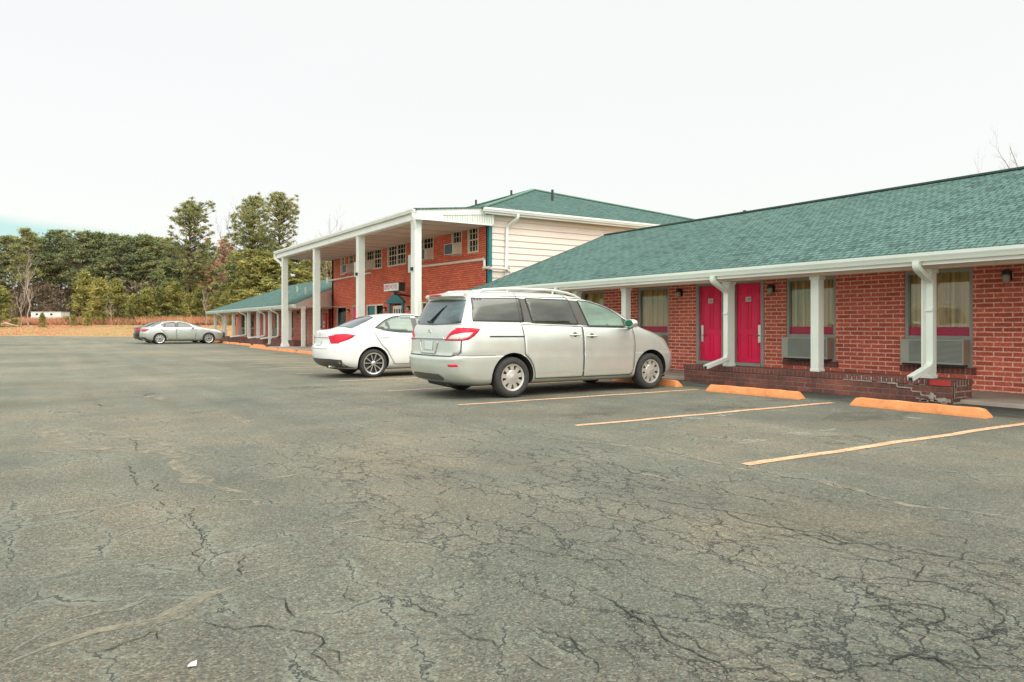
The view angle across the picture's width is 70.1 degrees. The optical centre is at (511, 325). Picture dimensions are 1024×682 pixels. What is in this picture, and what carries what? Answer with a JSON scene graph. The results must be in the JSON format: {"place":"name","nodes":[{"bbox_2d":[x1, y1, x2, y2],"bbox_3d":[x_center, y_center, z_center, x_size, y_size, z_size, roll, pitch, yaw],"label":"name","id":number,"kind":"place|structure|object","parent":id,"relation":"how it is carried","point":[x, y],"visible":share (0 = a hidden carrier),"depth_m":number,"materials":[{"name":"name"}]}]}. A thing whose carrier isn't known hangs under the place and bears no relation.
{"place":"outdoors","nodes":[
{"label":"outdoors","id":0,"kind":"place"},
{"bbox_2d":[0,325,235,336],"bbox_3d":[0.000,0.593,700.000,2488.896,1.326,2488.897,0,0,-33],"label":"ground","id":1,"kind":"structure","parent":0,"point":[100,332],"depth_m":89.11,"materials":[{"name":"beige plant"}]},
{"bbox_2d":[0,252,10,284],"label":"pine tree","id":2,"kind":"object","parent":1,"relation":"on","point":[3,275],"visible":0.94,"depth_m":130.48,"materials":[{"name":"green plant"}]},
{"bbox_2d":[0,285,20,326],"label":"young pine","id":3,"kind":"object","parent":1,"relation":"on","point":[4,295],"visible":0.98,"depth_m":103.81,"materials":[{"name":"green plant"}]},
{"bbox_2d":[0,234,24,290],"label":"pine tree","id":4,"kind":"object","parent":1,"relation":"on","point":[3,243],"visible":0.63,"depth_m":132.48,"materials":[{"name":"green plant"}]},
{"bbox_2d":[0,235,31,311],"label":"pine tree","id":5,"kind":"object","parent":1,"relation":"on","point":[14,265],"visible":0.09,"depth_m":147.66,"materials":[{"name":"green plant"}]},
{"bbox_2d":[15,264,34,326],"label":"bare tree","id":6,"kind":"object","parent":1,"relation":"on","point":[21,310],"visible":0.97,"depth_m":104.03,"materials":[{"name":"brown plant"}]},
{"bbox_2d":[6,230,44,305],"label":"pine tree","id":7,"kind":"object","parent":1,"relation":"on","point":[36,235],"visible":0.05,"depth_m":142.55,"materials":[{"name":"green plant"}]},
{"bbox_2d":[3,226,49,317],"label":"pine tree","id":8,"kind":"object","parent":1,"relation":"on","point":[23,257],"visible":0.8,"depth_m":129.34,"materials":[{"name":"green plant"}]},
{"bbox_2d":[23,248,35,325],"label":"bare tree","id":9,"kind":"object","parent":1,"relation":"on","point":[27,281],"visible":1,"depth_m":103.21,"materials":[{"name":"brown plant"}]},
{"bbox_2d":[16,236,57,311],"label":"pine tree","id":10,"kind":"object","parent":1,"relation":"on","point":[39,241],"visible":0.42,"depth_m":131.13,"materials":[{"name":"green plant"}]},
{"bbox_2d":[37,312,47,327],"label":"young pine","id":11,"kind":"object","parent":1,"relation":"on","point":[42,316],"visible":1,"depth_m":99.92,"materials":[{"name":"green plant"}]},
{"bbox_2d":[25,229,73,311],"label":"pine tree","id":12,"kind":"object","parent":1,"relation":"on","point":[49,236],"visible":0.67,"depth_m":130.79,"materials":[{"name":"green plant"}]},
{"bbox_2d":[31,312,69,318],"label":"white trailer","id":13,"kind":"object","parent":1,"relation":"on","point":[48,314],"visible":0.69,"depth_m":121.00,"materials":[{"name":"paint"}]},
{"bbox_2d":[41,237,84,311],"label":"pine tree","id":14,"kind":"object","parent":1,"relation":"on","point":[69,287],"visible":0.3,"depth_m":131.58,"materials":[{"name":"green plant"}]},
{"bbox_2d":[69,314,77,325],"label":"young pine","id":15,"kind":"object","parent":1,"relation":"on","point":[74,319],"visible":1,"depth_m":100.86,"materials":[{"name":"green plant"}]},
{"bbox_2d":[51,229,104,316],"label":"pine tree","id":16,"kind":"object","parent":1,"relation":"on","point":[81,236],"visible":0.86,"depth_m":128.34,"materials":[{"name":"green plant"}]},
{"bbox_2d":[59,268,101,322],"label":"young pine","id":17,"kind":"object","parent":1,"relation":"on","point":[85,278],"visible":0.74,"depth_m":110.87,"materials":[{"name":"green plant"}]},
{"bbox_2d":[82,311,94,325],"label":"young pine","id":18,"kind":"object","parent":1,"relation":"on","point":[87,314],"visible":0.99,"depth_m":100.87,"materials":[{"name":"green plant"}]},
{"bbox_2d":[65,232,115,280],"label":"pine tree","id":19,"kind":"object","parent":1,"relation":"on","point":[89,263],"visible":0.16,"depth_m":131.33,"materials":[{"name":"green plant"}]},
{"bbox_2d":[79,277,116,323],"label":"young pine","id":20,"kind":"object","parent":1,"relation":"on","point":[97,288],"visible":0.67,"depth_m":108.24,"materials":[{"name":"green plant"}]},
{"bbox_2d":[74,228,122,277],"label":"pine tree","id":21,"kind":"object","parent":1,"relation":"on","point":[102,236],"visible":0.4,"depth_m":131.03,"materials":[{"name":"green plant"}]},
{"bbox_2d":[91,278,129,321],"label":"young pine","id":22,"kind":"object","parent":1,"relation":"on","point":[115,287],"visible":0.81,"depth_m":107.31,"materials":[{"name":"green plant"}]},
{"bbox_2d":[90,233,133,311],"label":"pine tree","id":23,"kind":"object","parent":1,"relation":"on","point":[110,237],"visible":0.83,"depth_m":128.83,"materials":[{"name":"green plant"}]},
{"bbox_2d":[0,270,236,317],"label":"undergrowth","id":24,"kind":"object","parent":1,"relation":"on","point":[48,304],"visible":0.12,"depth_m":130.18,"materials":[{"name":"plant"}]},
{"bbox_2d":[2,315,235,324],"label":"tall grass","id":25,"kind":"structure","parent":1,"relation":"on","point":[58,321],"depth_m":105.36,"materials":[{"name":"brown plant"}]},
{"bbox_2d":[3,321,235,325],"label":"brush","id":26,"kind":"object","parent":1,"relation":"on","point":[197,323],"visible":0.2,"depth_m":104.43,"materials":[{"name":"brown plant"}]},
{"bbox_2d":[98,234,145,288],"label":"pine tree","id":27,"kind":"object","parent":1,"relation":"on","point":[122,241],"visible":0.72,"depth_m":129.04,"materials":[{"name":"green plant"}]},
{"bbox_2d":[109,238,157,293],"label":"pine tree","id":28,"kind":"object","parent":1,"relation":"on","point":[136,256],"visible":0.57,"depth_m":129.91,"materials":[{"name":"green plant"}]},
{"bbox_2d":[121,293,146,323],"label":"young pine","id":29,"kind":"object","parent":1,"relation":"on","point":[134,302],"visible":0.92,"depth_m":105.66,"materials":[{"name":"green plant"}]},
{"bbox_2d":[125,233,160,312],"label":"pine tree","id":30,"kind":"object","parent":1,"relation":"on","point":[145,241],"visible":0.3,"depth_m":131.61,"materials":[{"name":"green plant"}]},
{"bbox_2d":[131,286,161,319],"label":"young pine","id":31,"kind":"object","parent":1,"relation":"on","point":[146,295],"visible":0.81,"depth_m":107.62,"materials":[{"name":"green plant"}]},
{"bbox_2d":[130,234,179,286],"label":"pine tree","id":32,"kind":"object","parent":1,"relation":"on","point":[152,240],"visible":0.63,"depth_m":130.67,"materials":[{"name":"green plant"}]},
{"bbox_2d":[140,239,182,284],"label":"pine tree","id":33,"kind":"object","parent":1,"relation":"on","point":[160,244],"visible":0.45,"depth_m":130.61,"materials":[{"name":"green plant"}]},
{"bbox_2d":[148,285,178,318],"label":"young pine","id":34,"kind":"object","parent":1,"relation":"on","point":[160,293],"visible":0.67,"depth_m":109.86,"materials":[{"name":"green plant"}]},
{"bbox_2d":[150,240,183,288],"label":"pine tree","id":35,"kind":"object","parent":1,"relation":"on","point":[171,249],"visible":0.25,"depth_m":129.88,"materials":[{"name":"green plant"}]},
{"bbox_2d":[136,258,203,313],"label":"tree","id":36,"kind":"object","parent":1,"relation":"on","point":[161,273],"visible":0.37,"depth_m":122.73,"materials":[{"name":"green plant"}]},
{"bbox_2d":[158,280,191,315],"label":"young pine","id":37,"kind":"object","parent":1,"relation":"on","point":[176,297],"visible":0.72,"depth_m":112.46,"materials":[{"name":"green plant"}]},
{"bbox_2d":[177,292,200,318],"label":"young pine","id":38,"kind":"object","parent":1,"relation":"on","point":[189,302],"visible":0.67,"depth_m":107.65,"materials":[{"name":"green plant"}]},
{"bbox_2d":[162,196,221,309],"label":"pine tree","id":39,"kind":"object","parent":1,"relation":"on","point":[191,212],"visible":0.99,"depth_m":115.10,"materials":[{"name":"green plant"}]},
{"bbox_2d":[182,285,209,317],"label":"young pine","id":40,"kind":"object","parent":1,"relation":"on","point":[198,292],"visible":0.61,"depth_m":111.53,"materials":[{"name":"green plant"}]},
{"bbox_2d":[182,270,222,317],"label":"tree","id":41,"kind":"object","parent":1,"relation":"on","point":[202,279],"visible":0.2,"depth_m":121.64,"materials":[{"name":"green plant"}]},
{"bbox_2d":[196,264,225,297],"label":"tree","id":42,"kind":"object","parent":1,"relation":"on","point":[210,270],"visible":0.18,"depth_m":118.92,"materials":[{"name":"brown plant"}]},
{"bbox_2d":[204,292,227,318],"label":"young pine","id":43,"kind":"object","parent":1,"relation":"on","point":[214,300],"visible":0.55,"depth_m":105.71,"materials":[{"name":"green plant"}]},
{"bbox_2d":[203,237,233,291],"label":"tree","id":44,"kind":"object","parent":1,"relation":"on","point":[221,260],"visible":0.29,"depth_m":121.69,"materials":[{"name":"brown plant"}]},
{"bbox_2d":[212,289,235,322],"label":"young pine","id":45,"kind":"object","parent":1,"relation":"on","point":[225,297],"visible":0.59,"depth_m":99.56,"materials":[{"name":"green plant"}]},
{"bbox_2d":[201,249,260,300],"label":"tree","id":46,"kind":"object","parent":1,"relation":"on","point":[231,273],"visible":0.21,"depth_m":113.27,"materials":[{"name":"green plant"}]},
{"bbox_2d":[214,197,247,302],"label":"bare tree","id":47,"kind":"object","parent":1,"relation":"on","point":[226,249],"visible":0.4,"depth_m":116.81,"materials":[{"name":"brown plant"}]},
{"bbox_2d":[220,191,280,296],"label":"pine tree","id":48,"kind":"object","parent":1,"relation":"on","point":[251,219],"visible":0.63,"depth_m":105.92,"materials":[{"name":"green plant"}]},
{"bbox_2d":[223,279,280,301],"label":"tree","id":49,"kind":"object","parent":1,"relation":"on","point":[265,286],"visible":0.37,"depth_m":94.32,"materials":[{"name":"green plant"}]},
{"bbox_2d":[226,248,290,291],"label":"tree","id":50,"kind":"object","parent":1,"relation":"on","point":[266,261],"visible":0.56,"depth_m":101.31,"materials":[{"name":"green plant"}]},
{"bbox_2d":[206,277,333,346],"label":"motel wing","id":51,"kind":"structure","parent":1,"relation":"on","point":[260,315],"depth_m":46.09,"materials":[{"name":"red brick"}]},
{"bbox_2d":[307,310,308,343],"bbox_3d":[-12.325,0.110,44.248,0.050,2.040,0.500,0,0,-33],"label":"door","id":52,"kind":"structure","parent":51,"relation":"in","point":[307,310],"depth_m":44.27,"materials":[{"name":"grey paint"}]},
{"bbox_2d":[247,245,297,295],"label":"tree","id":53,"kind":"object","parent":1,"relation":"on","point":[275,247],"visible":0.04,"depth_m":104.06,"materials":[{"name":"green plant"}]},
{"bbox_2d":[254,191,299,272],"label":"pine tree","id":54,"kind":"object","parent":1,"relation":"on","point":[283,215],"visible":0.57,"depth_m":112.18,"materials":[{"name":"green plant"}]},
{"bbox_2d":[252,278,312,295],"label":"tree","id":55,"kind":"object","parent":1,"relation":"on","point":[290,281],"visible":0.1,"depth_m":93.45,"materials":[{"name":"green plant"}]},
{"bbox_2d":[256,259,329,285],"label":"tree","id":56,"kind":"object","parent":1,"relation":"on","point":[276,266],"visible":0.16,"depth_m":99.03,"materials":[{"name":"green plant"}]},
{"bbox_2d":[279,259,331,283],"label":"tree","id":57,"kind":"object","parent":1,"relation":"on","point":[304,271],"visible":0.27,"depth_m":96.08,"materials":[{"name":"green plant"}]},
{"bbox_2d":[307,210,345,279],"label":"bare tree","id":58,"kind":"object","parent":1,"relation":"on","point":[326,274],"visible":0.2,"depth_m":70.14,"materials":[{"name":"brown plant"}]},
{"bbox_2d":[464,166,1023,393],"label":"motel wing","id":59,"kind":"structure","parent":1,"relation":"on","point":[866,281],"depth_m":14.50,"materials":[{"name":"red brick"}]},
{"bbox_2d":[582,290,603,305],"bbox_3d":[2.440,-0.135,21.435,0.175,1.750,1.050,0,0,-33],"label":"window","id":60,"kind":"structure","parent":59,"relation":"in","point":[593,296],"depth_m":21.50,"materials":[{"name":"beige glass"}]},
{"bbox_2d":[638,286,668,346],"bbox_3d":[3.794,-0.135,19.339,0.173,1.750,1.160,0,0,-33],"label":"window","id":61,"kind":"structure","parent":59,"relation":"in","point":[653,302],"depth_m":19.41,"materials":[{"name":"grey paint"}]},
{"bbox_2d":[696,283,722,364],"bbox_3d":[4.843,0.042,17.677,0.190,2.155,0.880,0,0,-33],"label":"door","id":62,"kind":"structure","parent":59,"relation":"in","point":[709,299],"depth_m":17.74,"materials":[{"name":"paint"}]},
{"bbox_2d":[735,280,763,366],"bbox_3d":[5.451,0.037,16.737,0.190,2.165,0.880,0,0,-33],"label":"door","id":63,"kind":"structure","parent":59,"relation":"in","point":[749,298],"depth_m":16.72,"materials":[{"name":"paint"}]},
{"bbox_2d":[767,284,774,294],"bbox_3d":[5.697,-0.792,16.092,0.154,0.235,0.130,0,0,-33],"label":"wall lamp","id":64,"kind":"object","parent":59,"relation":"attached to","point":[770,289],"visible":1,"depth_m":16.05,"materials":[{"name":"glass"}]},
{"bbox_2d":[782,337,832,360],"bbox_3d":[6.182,0.490,15.307,0.225,0.470,1.084,0,0,-33],"label":"air conditioner","id":65,"kind":"object","parent":59,"relation":"attached to","point":[797,348],"visible":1,"depth_m":15.29,"materials":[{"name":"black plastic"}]},
{"bbox_2d":[787,276,835,361],"bbox_3d":[6.341,-0.135,15.401,0.174,1.750,1.180,0,0,-33],"label":"window","id":66,"kind":"structure","parent":59,"relation":"in","point":[798,289],"depth_m":15.57,"materials":[{"name":"grey paint"}]},
{"bbox_2d":[900,339,968,366],"bbox_3d":[7.588,0.490,13.132,0.225,0.470,1.104,0,0,-33],"label":"air conditioner","id":67,"kind":"object","parent":59,"relation":"attached to","point":[952,353],"visible":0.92,"depth_m":12.90,"materials":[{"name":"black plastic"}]},
{"bbox_2d":[904,267,972,367],"bbox_3d":[7.746,-0.135,13.225,0.171,1.750,1.200,0,0,-33],"label":"window","id":68,"kind":"structure","parent":59,"relation":"in","point":[954,285],"depth_m":13.12,"materials":[{"name":"grey paint"}]},
{"bbox_2d":[1001,269,1011,282],"bbox_3d":[8.239,-0.812,12.162,0.154,0.235,0.130,0,0,-33],"label":"wall lamp","id":69,"kind":"object","parent":59,"relation":"attached to","point":[1006,275],"visible":1,"depth_m":12.12,"materials":[{"name":"glass"}]},
{"bbox_2d":[989,124,1017,168],"bbox_3d":[32.234,-5.820,46.041,4.592,14.844,5.498,0,0,5],"label":"bare tree","id":70,"kind":"object","parent":1,"relation":"on","point":[1010,155],"visible":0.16,"depth_m":47.05,"materials":[{"name":"grey plant"}]},
{"bbox_2d":[273,189,692,346],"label":"two storey building","id":71,"kind":"structure","parent":0,"point":[515,232],"depth_m":29.47,"materials":[{"name":"red brick"}]},
{"bbox_2d":[337,306,345,325],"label":"window","id":72,"kind":"structure","parent":71,"relation":"in","point":[341,311],"depth_m":40.00,"materials":[{"name":"grey paint"}]},
{"bbox_2d":[342,264,352,272],"bbox_3d":[-8.645,-2.990,38.471,0.402,0.479,0.600,0,0,-33],"label":"window air conditioner","id":73,"kind":"object","parent":71,"relation":"attached to","point":[347,268],"depth_m":38.24,"materials":[{"name":"beige paint"}]},
{"bbox_2d":[328,272,371,284],"bbox_3d":[-8.672,-2.449,38.718,0.133,0.397,6.247,0,0,-33],"label":"drain pipe","id":74,"kind":"object","parent":71,"relation":"attached to","point":[329,281],"visible":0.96,"depth_m":39.30,"materials":[{"name":"white plastic"}]},
{"bbox_2d":[365,260,373,269],"bbox_3d":[-7.200,-2.990,36.237,0.402,0.479,0.720,0,0,-33],"label":"window air conditioner","id":75,"kind":"object","parent":71,"relation":"attached to","point":[369,264],"depth_m":35.93,"materials":[{"name":"beige paint"}]},
{"bbox_2d":[366,249,381,270],"bbox_3d":[-6.776,-3.250,35.988,0.100,1.020,2.100,0,0,-33],"label":"window","id":76,"kind":"structure","parent":71,"relation":"in","point":[376,255],"depth_m":35.83,"materials":[{"name":"beige paint"}]},
{"bbox_2d":[366,304,382,315],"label":"window","id":77,"kind":"structure","parent":71,"relation":"in","point":[373,309],"depth_m":35.87,"materials":[{"name":"beige paint"}]},
{"bbox_2d":[387,244,405,266],"bbox_3d":[-5.283,-3.250,33.678,0.100,1.020,2.100,0,0,-33],"label":"window","id":78,"kind":"structure","parent":71,"relation":"in","point":[396,255],"depth_m":33.68,"materials":[{"name":"beige paint"}]},
{"bbox_2d":[384,282,410,296],"bbox_3d":[-4.844,-1.540,31.997,0.994,0.599,1.600,0,0,-33],"label":"hotel sign","id":79,"kind":"object","parent":71,"relation":"attached to","point":[396,287],"visible":1,"depth_m":31.60,"materials":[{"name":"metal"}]},
{"bbox_2d":[393,305,401,312],"bbox_3d":[-5.233,0.105,33.639,0.058,2.030,1.180,0,0,-33],"label":"door","id":80,"kind":"structure","parent":71,"relation":"in","point":[396,309],"depth_m":33.67,"materials":[{"name":"beige paint"}]},
{"bbox_2d":[408,255,412,272],"bbox_3d":[-3.466,-2.140,25.344,0.300,0.620,0.470,0,0,-33],"label":"utility box","id":81,"kind":"object","parent":71,"relation":"attached to","point":[410,268],"visible":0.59,"depth_m":25.41,"materials":[{"name":"grey paint"}]},
{"bbox_2d":[422,248,432,259],"bbox_3d":[-3.693,-2.990,30.812,0.402,0.479,0.840,0,0,-33],"label":"window air conditioner","id":82,"kind":"object","parent":71,"relation":"attached to","point":[427,253],"depth_m":30.46,"materials":[{"name":"beige paint"}]},
{"bbox_2d":[422,238,433,260],"bbox_3d":[-3.811,-3.250,31.403,0.100,1.020,2.120,0,0,-33],"label":"window","id":83,"kind":"structure","parent":71,"relation":"in","point":[428,243],"depth_m":31.03,"materials":[{"name":"beige paint"}]},
{"bbox_2d":[444,243,460,254],"bbox_3d":[-2.330,-3.000,28.705,0.402,0.459,0.700,0,0,-33],"label":"window air conditioner","id":84,"kind":"object","parent":71,"relation":"attached to","point":[452,249],"depth_m":28.46,"materials":[{"name":"beige paint"}]},
{"bbox_2d":[452,232,461,255],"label":"window","id":85,"kind":"structure","parent":71,"relation":"in","point":[456,237],"depth_m":28.81,"materials":[{"name":"beige paint"}]},
{"bbox_2d":[422,257,511,273],"bbox_3d":[-2.236,-2.184,29.665,1.112,0.816,6.950,0,0,-33],"label":"drain pipe","id":86,"kind":"object","parent":71,"relation":"attached to","point":[484,267],"visible":0.94,"depth_m":27.28,"materials":[{"name":"white plastic"}]},
{"bbox_2d":[468,228,477,253],"bbox_3d":[-1.441,-3.250,27.737,0.100,1.020,0.830,0,0,-33],"label":"window","id":87,"kind":"structure","parent":71,"relation":"in","point":[473,233],"depth_m":27.81,"materials":[{"name":"beige paint"}]},
{"bbox_2d":[0,336,1023,681],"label":"parking lot","id":88,"kind":"structure","parent":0,"point":[514,576],"depth_m":4.25,"materials":[{"name":"grey asphalt"}]},
{"bbox_2d":[133,321,200,342],"bbox_3d":[-22.988,0.449,49.798,5.075,1.481,2.235,0,0,-33],"label":"sedan","id":89,"kind":"object","parent":88,"relation":"on","point":[136,332],"visible":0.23,"depth_m":48.17,"materials":[{"name":"black paint"}]},
{"bbox_2d":[139,321,224,343],"bbox_3d":[-21.374,0.449,47.448,5.075,1.481,2.235,0,0,-33],"label":"sedan","id":90,"kind":"object","parent":88,"relation":"on","point":[160,332],"visible":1,"depth_m":46.48,"materials":[{"name":"grey metal"}]},
{"bbox_2d":[218,336,267,344],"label":"brick wall","id":91,"kind":"structure","parent":88,"relation":"on","point":[247,340],"depth_m":48.59,"materials":[{"name":"red brick"}]},
{"bbox_2d":[271,339,300,345],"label":"brick wall","id":92,"kind":"structure","parent":88,"relation":"on","point":[275,342],"depth_m":40.14,"materials":[{"name":"red brick"}]},
{"bbox_2d":[312,313,419,377],"bbox_3d":[-2.521,0.450,17.983,4.655,1.480,2.100,0,0,-33],"label":"sedan","id":93,"kind":"object","parent":88,"relation":"on","point":[375,345],"visible":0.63,"depth_m":16.65,"materials":[{"name":"white paint"}]},
{"bbox_2d":[388,381,576,390],"bbox_3d":[-0.154,1.185,14.495,4.922,0.001,0.132,0,0,-32],"label":"parking line","id":94,"kind":"object","parent":88,"relation":"on","point":[477,386],"visible":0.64,"depth_m":14.12,"materials":[{"name":"paint"}]},
{"bbox_2d":[5,395,1006,663],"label":"silt streaks","id":95,"kind":"object","parent":88,"relation":"on","point":[111,627],"visible":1,"depth_m":5.77,"materials":[{"name":"beige soil"}]},
{"bbox_2d":[12,393,1023,676],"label":"pavement cracks","id":96,"kind":"object","parent":88,"relation":"on","point":[654,621],"visible":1,"depth_m":2.97,"materials":[{"name":"black asphalt"}]},
{"bbox_2d":[409,288,671,397],"bbox_3d":[0.695,0.274,13.548,5.140,1.831,2.510,0,0,-33],"label":"minivan","id":97,"kind":"object","parent":88,"relation":"on","point":[506,343],"visible":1,"depth_m":12.30,"materials":[{"name":"silver metal"}]},
{"bbox_2d":[457,389,698,404],"bbox_3d":[1.312,1.185,12.186,4.967,0.001,0.133,0,0,-32],"label":"parking line","id":98,"kind":"object","parent":88,"relation":"on","point":[574,397],"visible":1,"depth_m":11.97,"materials":[{"name":"paint"}]},
{"bbox_2d":[612,378,682,386],"bbox_3d":[2.719,1.125,14.857,0.196,0.129,1.858,0,0,-33],"label":"wheel stop","id":99,"kind":"object","parent":88,"relation":"on","point":[669,382],"visible":0.52,"depth_m":14.30,"materials":[{"name":"orange paint"}]},
{"bbox_2d":[576,402,831,425],"bbox_3d":[2.833,1.185,9.913,4.880,0.001,0.129,0,0,-32],"label":"parking line","id":100,"kind":"object","parent":88,"relation":"on","point":[698,414],"visible":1,"depth_m":9.69,"materials":[{"name":"paint"}]},
{"bbox_2d":[706,384,804,399],"bbox_3d":[4.108,1.125,12.469,0.196,0.129,1.858,0,0,-36],"label":"wheel stop","id":101,"kind":"object","parent":88,"relation":"on","point":[777,393],"visible":1,"depth_m":12.33,"materials":[{"name":"orange paint"}]},
{"bbox_2d":[684,363,972,403],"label":"brick wall","id":102,"kind":"structure","parent":88,"relation":"on","point":[944,390],"depth_m":12.56,"materials":[{"name":"red brick"}]},
{"bbox_2d":[741,423,1023,464],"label":"parking line","id":103,"kind":"object","parent":88,"relation":"on","point":[855,448],"visible":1,"depth_m":7.19,"materials":[{"name":"paint"}]},
{"bbox_2d":[850,397,992,418],"bbox_3d":[5.587,1.125,10.090,0.196,0.129,1.858,0,0,-33],"label":"wheel stop","id":104,"kind":"object","parent":88,"relation":"on","point":[961,411],"visible":1,"depth_m":9.94,"materials":[{"name":"orange paint"}]},
{"bbox_2d":[0,0,1023,311],"label":"sky","id":105,"kind":"structure","parent":0,"point":[115,114],"materials":[{"name":"white"}]},
{"bbox_2d":[267,344,1023,408],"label":"walkway","id":106,"kind":"structure","parent":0,"point":[1001,399],"depth_m":11.58,"materials":[{"name":"concrete"}]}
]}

